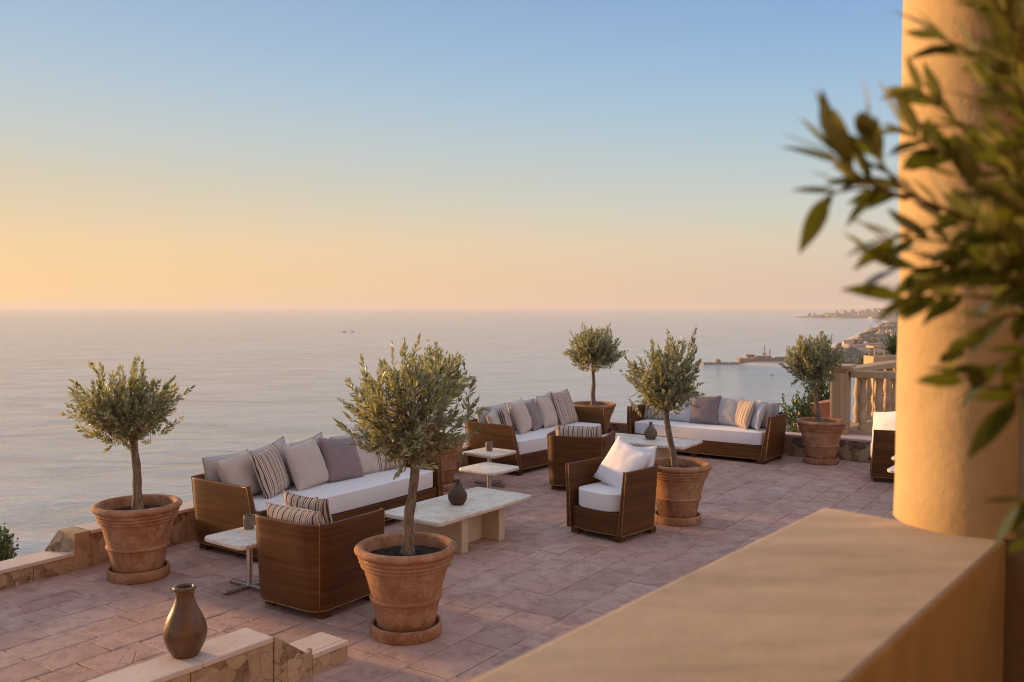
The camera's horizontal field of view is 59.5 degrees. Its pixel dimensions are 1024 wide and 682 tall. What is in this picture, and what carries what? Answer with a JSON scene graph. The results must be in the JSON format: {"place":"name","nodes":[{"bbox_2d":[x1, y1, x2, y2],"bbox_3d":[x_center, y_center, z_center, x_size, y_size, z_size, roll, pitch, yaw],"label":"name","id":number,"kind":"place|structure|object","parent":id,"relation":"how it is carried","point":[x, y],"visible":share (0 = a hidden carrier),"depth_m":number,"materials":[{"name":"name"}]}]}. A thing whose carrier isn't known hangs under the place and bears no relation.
{"place":"outdoors","nodes":[
{"label":"outdoors","id":0,"kind":"place"},
{"bbox_2d":[0,308,882,557],"bbox_3d":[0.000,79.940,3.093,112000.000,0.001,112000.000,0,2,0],"label":"sea","id":1,"kind":"structure","parent":0,"point":[258,378],"depth_m":1172.77,"materials":[{"name":"liquid"}]},
{"bbox_2d":[702,358,743,364],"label":"stone jetty","id":2,"kind":"object","parent":1,"relation":"in","point":[718,361],"visible":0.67,"depth_m":1233.81,"materials":[{"name":"beige stone"}]},
{"bbox_2d":[0,451,897,681],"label":"terrace floor","id":3,"kind":"structure","parent":0,"point":[540,574],"depth_m":7.58,"materials":[{"name":"tile"}]},
{"bbox_2d":[59,355,194,583],"bbox_3d":[-3.401,1.100,8.001,1.134,1.983,0.916,-2,3,-38],"label":"potted olive tree","id":4,"kind":"object","parent":3,"relation":"on","point":[136,527],"visible":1,"depth_m":7.79,"materials":[{"name":"orange ceramic"}]},
{"bbox_2d":[87,628,348,681],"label":"parapet wall","id":5,"kind":"structure","parent":3,"relation":"on","point":[245,655],"depth_m":5.49,"materials":[{"name":"stone"}]},
{"bbox_2d":[163,583,206,658],"bbox_3d":[-1.932,1.651,5.296,0.249,0.412,0.249,0,2,0],"label":"clay vase","id":6,"kind":"object","parent":5,"relation":"on","point":[185,631],"visible":1,"depth_m":5.22,"materials":[{"name":"brown ceramic"}]},
{"bbox_2d":[204,526,259,594],"bbox_3d":[-2.242,1.878,7.648,0.560,0.455,0.560,2,3,37],"label":"side table","id":7,"kind":"object","parent":3,"relation":"on","point":[241,539],"visible":0.71,"depth_m":7.58,"materials":[{"name":"stone"}]},
{"bbox_2d":[243,514,254,529],"bbox_3d":[-2.301,1.582,7.839,0.098,0.122,0.098,0,2,0],"label":"stoneware cup","id":8,"kind":"object","parent":7,"relation":"on","point":[248,521],"visible":1,"depth_m":7.80,"materials":[{"name":"grey ceramic"}]},
{"bbox_2d":[0,442,468,589],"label":"parapet wall","id":9,"kind":"structure","parent":3,"relation":"on","point":[74,548],"depth_m":8.18,"materials":[{"name":"stone"}]},
{"bbox_2d":[191,448,443,561],"bbox_3d":[-2.003,1.664,9.739,1.059,0.721,2.830,2,3,35],"label":"sofa","id":10,"kind":"object","parent":3,"relation":"on","point":[220,506],"visible":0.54,"depth_m":9.21,"materials":[{"name":"white fabric"}]},
{"bbox_2d":[202,450,252,481],"bbox_3d":[-2.797,1.356,9.184,0.178,0.437,0.826,-13,-6,35],"label":"back cushion","id":11,"kind":"object","parent":10,"relation":"on","point":[210,470],"visible":0.23,"depth_m":8.89,"materials":[{"name":"grey fabric"}]},
{"bbox_2d":[214,449,262,494],"bbox_3d":[-2.731,1.360,8.981,0.176,0.466,0.486,-21,-1,26],"label":"pillow","id":12,"kind":"object","parent":10,"relation":"on","point":[237,469],"visible":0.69,"depth_m":8.91,"materials":[{"name":"beige fabric"}]},
{"bbox_2d":[250,442,290,498],"bbox_3d":[-2.460,1.331,9.152,0.165,0.506,0.526,-18,4,13],"label":"pillow","id":13,"kind":"object","parent":10,"relation":"on","point":[270,472],"visible":0.98,"depth_m":9.03,"materials":[{"name":"beige fabric"}]},
{"bbox_2d":[249,436,293,483],"bbox_3d":[-2.486,1.316,9.407,0.141,0.516,0.487,-15,6,34],"label":"pillow","id":14,"kind":"object","parent":10,"relation":"on","point":[280,443],"visible":0.23,"depth_m":9.45,"materials":[{"name":"grey fabric"}]},
{"bbox_2d":[282,437,328,490],"bbox_3d":[-2.187,1.317,9.548,0.183,0.516,0.547,-23,-5,26],"label":"pillow","id":15,"kind":"object","parent":10,"relation":"on","point":[306,464],"visible":0.99,"depth_m":9.44,"materials":[{"name":"beige fabric"}]},
{"bbox_2d":[289,432,322,455],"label":"pillow","id":16,"kind":"object","parent":10,"relation":"on","point":[318,435],"visible":0.14,"depth_m":9.88,"materials":[{"name":"grey fabric"}]},
{"bbox_2d":[318,437,363,481],"bbox_3d":[-1.895,1.311,9.969,0.169,0.506,0.527,-28,-19,32],"label":"pillow","id":17,"kind":"object","parent":10,"relation":"on","point":[341,459],"visible":0.98,"depth_m":9.88,"materials":[{"name":"fabric"}]},
{"bbox_2d":[329,433,365,441],"bbox_3d":[-1.823,1.302,10.576,0.179,0.437,0.826,-13,-6,35],"label":"back cushion","id":18,"kind":"object","parent":10,"relation":"on","point":[344,436],"visible":0.06,"depth_m":10.45,"materials":[{"name":"grey fabric"}]},
{"bbox_2d":[355,441,379,473],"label":"pillow","id":19,"kind":"object","parent":10,"relation":"on","point":[369,463],"visible":0.45,"depth_m":10.22,"materials":[{"name":"beige fabric"}]},
{"bbox_2d":[364,427,404,471],"bbox_3d":[-1.495,1.280,10.553,0.162,0.496,0.507,-22,-10,39],"label":"pillow","id":20,"kind":"object","parent":10,"relation":"on","point":[382,466],"visible":0.28,"depth_m":10.43,"materials":[{"name":"beige fabric"}]},
{"bbox_2d":[255,497,384,618],"bbox_3d":[-1.571,1.745,7.264,0.813,0.751,0.789,1,3,34],"label":"armchair","id":21,"kind":"object","parent":3,"relation":"on","point":[318,571],"visible":0.84,"depth_m":6.94,"materials":[{"name":"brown wood"}]},
{"bbox_2d":[266,502,324,524],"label":"pillow","id":22,"kind":"object","parent":21,"relation":"on","point":[295,514],"visible":0.41,"depth_m":6.97,"materials":[{"name":"beige fabric"}]},
{"bbox_2d":[283,491,332,523],"bbox_3d":[-1.648,1.437,7.290,0.466,0.416,0.164,4,20,27],"label":"pillow","id":23,"kind":"object","parent":21,"relation":"on","point":[309,503],"visible":0.4,"depth_m":7.18,"materials":[{"name":"beige fabric"}]},
{"bbox_2d":[333,333,490,645],"bbox_3d":[-0.740,1.039,6.570,0.955,2.215,0.951,-1,3,-30],"label":"potted olive tree","id":24,"kind":"object","parent":3,"relation":"on","point":[405,570],"visible":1,"depth_m":6.40,"materials":[{"name":"green plant"}]},
{"bbox_2d":[413,338,474,491],"bbox_3d":[-0.938,0.952,11.808,0.940,1.985,0.821,0,2,0],"label":"potted olive tree","id":25,"kind":"object","parent":3,"relation":"on","point":[449,459],"visible":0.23,"depth_m":11.66,"materials":[{"name":"green plant"}]},
{"bbox_2d":[385,487,531,553],"bbox_3d":[-0.530,1.849,9.128,0.770,0.400,1.530,2,3,36],"label":"coffee table","id":26,"kind":"object","parent":3,"relation":"on","point":[479,513],"visible":0.74,"depth_m":9.00,"materials":[{"name":"stone"}]},
{"bbox_2d":[448,479,466,504],"bbox_3d":[-0.550,1.523,9.058,0.196,0.256,0.196,0,2,0],"label":"bottle vase","id":27,"kind":"object","parent":26,"relation":"on","point":[457,494],"visible":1,"depth_m":9.00,"materials":[{"name":"brown ceramic"}]},
{"bbox_2d":[459,462,518,488],"bbox_3d":[-0.276,1.754,10.856,0.560,0.455,0.560,2,3,37],"label":"side table","id":28,"kind":"object","parent":3,"relation":"on","point":[489,469],"visible":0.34,"depth_m":10.76,"materials":[{"name":"stone"}]},
{"bbox_2d":[463,447,516,486],"bbox_3d":[-0.300,1.708,12.045,0.560,0.455,0.560,2,3,37],"label":"side table","id":29,"kind":"object","parent":3,"relation":"on","point":[494,453],"visible":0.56,"depth_m":11.93,"materials":[{"name":"stone"}]},
{"bbox_2d":[485,441,492,450],"bbox_3d":[-0.309,1.419,12.064,0.098,0.122,0.098,0,2,0],"label":"stoneware cup","id":30,"kind":"object","parent":29,"relation":"on","point":[488,445],"visible":1,"depth_m":12.03,"materials":[{"name":"grey ceramic"}]},
{"bbox_2d":[465,406,606,475],"bbox_3d":[0.432,1.500,13.991,1.039,0.721,2.699,2,3,35],"label":"sofa","id":31,"kind":"object","parent":3,"relation":"on","point":[530,447],"visible":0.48,"depth_m":13.02,"materials":[{"name":"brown wood"}]},
{"bbox_2d":[476,403,507,422],"bbox_3d":[-0.273,1.184,13.497,0.178,0.447,0.766,-13,-6,35],"label":"back cushion","id":32,"kind":"object","parent":31,"relation":"on","point":[483,418],"visible":0.33,"depth_m":13.30,"materials":[{"name":"grey fabric"}]},
{"bbox_2d":[486,408,501,423],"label":"pillow","id":33,"kind":"object","parent":31,"relation":"on","point":[492,417],"visible":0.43,"depth_m":13.12,"materials":[{"name":"beige fabric"}]},
{"bbox_2d":[499,407,512,424],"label":"pillow","id":34,"kind":"object","parent":31,"relation":"on","point":[505,418],"visible":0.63,"depth_m":13.28,"materials":[{"name":"grey fabric"}]},
{"bbox_2d":[510,398,531,434],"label":"pillow","id":35,"kind":"object","parent":31,"relation":"on","point":[520,414],"visible":1,"depth_m":13.47,"materials":[{"name":"beige fabric"}]},
{"bbox_2d":[507,398,535,429],"bbox_3d":[0.186,1.159,14.152,0.178,0.447,0.766,-13,-6,35],"label":"back cushion","id":36,"kind":"object","parent":31,"relation":"on","point":[525,401],"visible":0.19,"depth_m":13.86,"materials":[{"name":"grey fabric"}]},
{"bbox_2d":[525,399,543,430],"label":"pillow","id":37,"kind":"object","parent":31,"relation":"on","point":[534,413],"visible":0.85,"depth_m":13.87,"materials":[{"name":"fabric"}]},
{"bbox_2d":[535,396,558,427],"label":"pillow","id":38,"kind":"object","parent":31,"relation":"on","point":[548,412],"visible":0.94,"depth_m":14.18,"materials":[{"name":"beige fabric"}]},
{"bbox_2d":[536,391,558,420],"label":"pillow","id":39,"kind":"object","parent":31,"relation":"on","point":[546,395],"visible":0.22,"depth_m":14.56,"materials":[{"name":"grey fabric"}]},
{"bbox_2d":[551,388,577,424],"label":"pillow","id":40,"kind":"object","parent":31,"relation":"on","point":[564,406],"visible":0.99,"depth_m":14.56,"materials":[{"name":"beige fabric"}]},
{"bbox_2d":[547,430,615,489],"bbox_3d":[0.912,1.575,11.910,0.813,0.731,0.789,1,2,17],"label":"armchair","id":41,"kind":"object","parent":3,"relation":"on","point":[563,451],"visible":0.64,"depth_m":11.58,"materials":[{"name":"brown wicker"}]},
{"bbox_2d":[555,424,601,436],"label":"pillow","id":42,"kind":"object","parent":41,"relation":"on","point":[580,431],"visible":0.5,"depth_m":11.61,"materials":[{"name":"beige fabric"}]},
{"bbox_2d":[562,322,628,431],"bbox_3d":[1.437,0.731,15.566,1.056,2.136,1.161,2,3,36],"label":"potted olive tree","id":43,"kind":"object","parent":3,"relation":"on","point":[593,349],"visible":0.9,"depth_m":15.40,"materials":[{"name":"green plant"}]},
{"bbox_2d":[566,457,657,542],"bbox_3d":[1.107,1.667,9.549,0.813,0.731,0.789,2,3,44],"label":"armchair","id":44,"kind":"object","parent":3,"relation":"on","point":[594,504],"visible":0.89,"depth_m":9.28,"materials":[{"name":"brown wood"}]},
{"bbox_2d":[593,435,651,488],"bbox_3d":[1.175,1.329,9.533,0.172,0.526,0.547,35,-5,-39],"label":"pillow","id":45,"kind":"object","parent":44,"relation":"on","point":[622,456],"visible":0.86,"depth_m":9.48,"materials":[{"name":"white fabric"}]},
{"bbox_2d":[634,446,656,467],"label":"pillow","id":46,"kind":"object","parent":44,"relation":"on","point":[652,451],"visible":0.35,"depth_m":9.44,"materials":[{"name":"white fabric"}]},
{"bbox_2d":[602,433,702,457],"bbox_3d":[2.010,1.679,13.495,1.530,0.400,0.800,1,3,33],"label":"coffee table","id":47,"kind":"object","parent":3,"relation":"on","point":[661,444],"visible":0.45,"depth_m":13.25,"materials":[{"name":"stone"}]},
{"bbox_2d":[644,422,656,439],"bbox_3d":[2.090,1.349,13.499,0.200,0.261,0.200,0,2,0],"label":"bottle vase","id":48,"kind":"object","parent":47,"relation":"on","point":[650,432],"visible":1,"depth_m":13.44,"materials":[{"name":"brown ceramic"}]},
{"bbox_2d":[619,326,711,526],"bbox_3d":[1.711,0.918,10.010,1.025,2.191,0.912,0,2,0],"label":"potted olive tree","id":49,"kind":"object","parent":3,"relation":"on","point":[680,483],"visible":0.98,"depth_m":9.79,"materials":[{"name":"green plant"}]},
{"bbox_2d":[627,404,786,464],"bbox_3d":[3.144,1.476,14.616,2.508,0.721,0.919,2,3,37],"label":"sofa","id":50,"kind":"object","parent":3,"relation":"on","point":[761,445],"visible":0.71,"depth_m":14.02,"materials":[{"name":"white fabric"}]},
{"bbox_2d":[643,405,663,419],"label":"pillow","id":51,"kind":"object","parent":50,"relation":"on","point":[649,412],"visible":0.34,"depth_m":15.22,"materials":[{"name":"beige fabric"}]},
{"bbox_2d":[669,398,691,421],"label":"pillow","id":52,"kind":"object","parent":50,"relation":"on","point":[684,415],"visible":0.52,"depth_m":14.84,"materials":[{"name":"grey fabric"}]},
{"bbox_2d":[689,395,721,424],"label":"pillow","id":53,"kind":"object","parent":50,"relation":"on","point":[706,412],"visible":0.98,"depth_m":14.57,"materials":[{"name":"fabric"}]},
{"bbox_2d":[718,397,738,426],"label":"pillow","id":54,"kind":"object","parent":50,"relation":"on","point":[727,408],"visible":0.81,"depth_m":14.39,"materials":[{"name":"grey fabric"}]},
{"bbox_2d":[735,397,755,429],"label":"pillow","id":55,"kind":"object","parent":50,"relation":"on","point":[744,412],"visible":1,"depth_m":14.06,"materials":[{"name":"beige fabric"}]},
{"bbox_2d":[749,402,765,429],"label":"pillow","id":56,"kind":"object","parent":50,"relation":"on","point":[757,416],"visible":0.71,"depth_m":13.91,"materials":[{"name":"grey fabric"}]},
{"bbox_2d":[758,400,773,427],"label":"pillow","id":57,"kind":"object","parent":50,"relation":"on","point":[768,410],"visible":0.43,"depth_m":14.05,"materials":[{"name":"beige fabric"}]},
{"bbox_2d":[757,402,779,416],"bbox_3d":[3.916,1.170,14.360,0.746,0.407,0.162,2,-9,37],"label":"back cushion","id":58,"kind":"object","parent":50,"relation":"on","point":[776,406],"visible":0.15,"depth_m":14.15,"materials":[{"name":"grey fabric"}]},
{"bbox_2d":[470,508,1005,681],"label":"plastered parapet","id":59,"kind":"structure","parent":3,"relation":"on","point":[828,595],"depth_m":1.80,"materials":[{"name":"paint"}]},
{"bbox_2d":[893,0,1022,539],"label":"column","id":60,"kind":"structure","parent":59,"relation":"on","point":[942,484],"depth_m":2.35,"materials":[{"name":"paint"}]},
{"bbox_2d":[607,420,871,461],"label":"parapet wall","id":61,"kind":"structure","parent":3,"relation":"on","point":[854,447],"depth_m":14.08,"materials":[{"name":"stone"}]},
{"bbox_2d":[830,363,895,434],"bbox_3d":[6.524,0.965,13.922,3.040,1.115,0.545,1,3,30],"label":"balustrade","id":62,"kind":"object","parent":61,"relation":"on","point":[840,398],"visible":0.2,"depth_m":14.40,"materials":[{"name":"stone"}]},
{"bbox_2d":[779,330,847,465],"bbox_3d":[4.624,0.848,13.774,0.996,2.041,1.057,0,2,0],"label":"potted olive tree","id":63,"kind":"object","parent":3,"relation":"on","point":[821,436],"visible":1,"depth_m":13.56,"materials":[{"name":"green plant"}]},
{"bbox_2d":[870,430,895,481],"bbox_3d":[5.389,1.555,12.426,0.789,0.731,0.813,1,2,22],"label":"armchair","id":64,"kind":"object","parent":3,"relation":"on","point":[882,450],"visible":0.46,"depth_m":12.16,"materials":[{"name":"brown wood"}]},
{"bbox_2d":[872,411,895,441],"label":"pillow","id":65,"kind":"object","parent":64,"relation":"on","point":[884,420],"visible":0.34,"depth_m":12.54,"materials":[{"name":"white fabric"}]},
{"bbox_2d":[1003,207,1023,681],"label":"house wall","id":66,"kind":"structure","parent":3,"relation":"on","point":[1013,661],"depth_m":2.31,"materials":[{"name":"brown paint"}]},
{"bbox_2d":[0,0,902,307],"label":"sky","id":67,"kind":"structure","parent":0,"point":[154,153],"materials":[{"name":"blue"}]},
{"bbox_2d":[739,308,897,365],"bbox_3d":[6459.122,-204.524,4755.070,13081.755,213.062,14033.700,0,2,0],"label":"coast land","id":68,"kind":"structure","parent":0,"point":[865,315],"depth_m":5035.42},
{"bbox_2d":[0,523,19,560],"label":"shrub","id":69,"kind":"object","parent":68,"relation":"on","point":[7,550],"visible":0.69,"depth_m":9.29,"materials":[{"name":"green plant"}]},
{"bbox_2d":[737,353,786,362],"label":"headland fort","id":70,"kind":"structure","parent":68,"relation":"on","point":[750,358],"depth_m":1242.37,"materials":[{"name":"stone"}]},
{"bbox_2d":[780,390,815,432],"bbox_3d":[5.336,2.503,16.729,0.784,3.213,0.801,0,2,0],"label":"shrub","id":71,"kind":"object","parent":68,"relation":"on","point":[806,411],"visible":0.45,"depth_m":16.55,"materials":[{"name":"green plant"}]},
{"bbox_2d":[797,399,829,426],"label":"garden wall","id":72,"kind":"structure","parent":68,"relation":"on","point":[824,405],"depth_m":16.90,"materials":[{"name":"paint"}]},
{"bbox_2d":[804,381,829,402],"bbox_3d":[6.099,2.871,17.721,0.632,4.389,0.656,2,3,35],"label":"shrub","id":73,"kind":"object","parent":68,"relation":"on","point":[821,389],"visible":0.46,"depth_m":17.56,"materials":[{"name":"green plant"}]},
{"bbox_2d":[786,321,897,364],"bbox_3d":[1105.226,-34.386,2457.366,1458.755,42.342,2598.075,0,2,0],"label":"woods","id":74,"kind":"object","parent":68,"relation":"on","point":[852,354],"visible":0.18,"depth_m":1648.84,"materials":[{"name":"green plant"}]},
{"bbox_2d":[842,340,850,345],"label":"house","id":75,"kind":"structure","parent":68,"relation":"on","point":[846,341],"depth_m":1631.22,"materials":[{"name":"white paint"}]},
{"bbox_2d":[858,353,868,364],"bbox_3d":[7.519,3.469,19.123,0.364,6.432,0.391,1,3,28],"label":"shrub","id":76,"kind":"object","parent":68,"relation":"on","point":[861,360],"visible":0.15,"depth_m":19.00,"materials":[{"name":"green plant"}]},
{"bbox_2d":[850,359,896,429],"bbox_3d":[6.592,1.689,16.231,0.280,2.570,3.402,2,3,40],"label":"balustrade","id":77,"kind":"object","parent":68,"relation":"on","point":[888,365],"visible":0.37,"depth_m":15.81,"materials":[{"name":"stone"}]},
{"bbox_2d":[864,331,896,415],"bbox_3d":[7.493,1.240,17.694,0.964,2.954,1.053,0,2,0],"label":"building","id":78,"kind":"structure","parent":68,"relation":"on","point":[891,347],"depth_m":17.47,"materials":[{"name":"stone"}]},
{"bbox_2d":[887,465,894,502],"bbox_3d":[4.860,1.757,10.776,0.560,0.455,0.560,2,3,37],"label":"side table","id":79,"kind":"object","parent":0,"point":[891,469],"visible":0.09,"depth_m":10.71,"materials":[{"name":"stone"}]},
{"bbox_2d":[778,0,1023,554],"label":"olive tree","id":80,"kind":"object","parent":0,"point":[991,246],"visible":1,"depth_m":1.03,"materials":[{"name":"green plant"}]}
]}

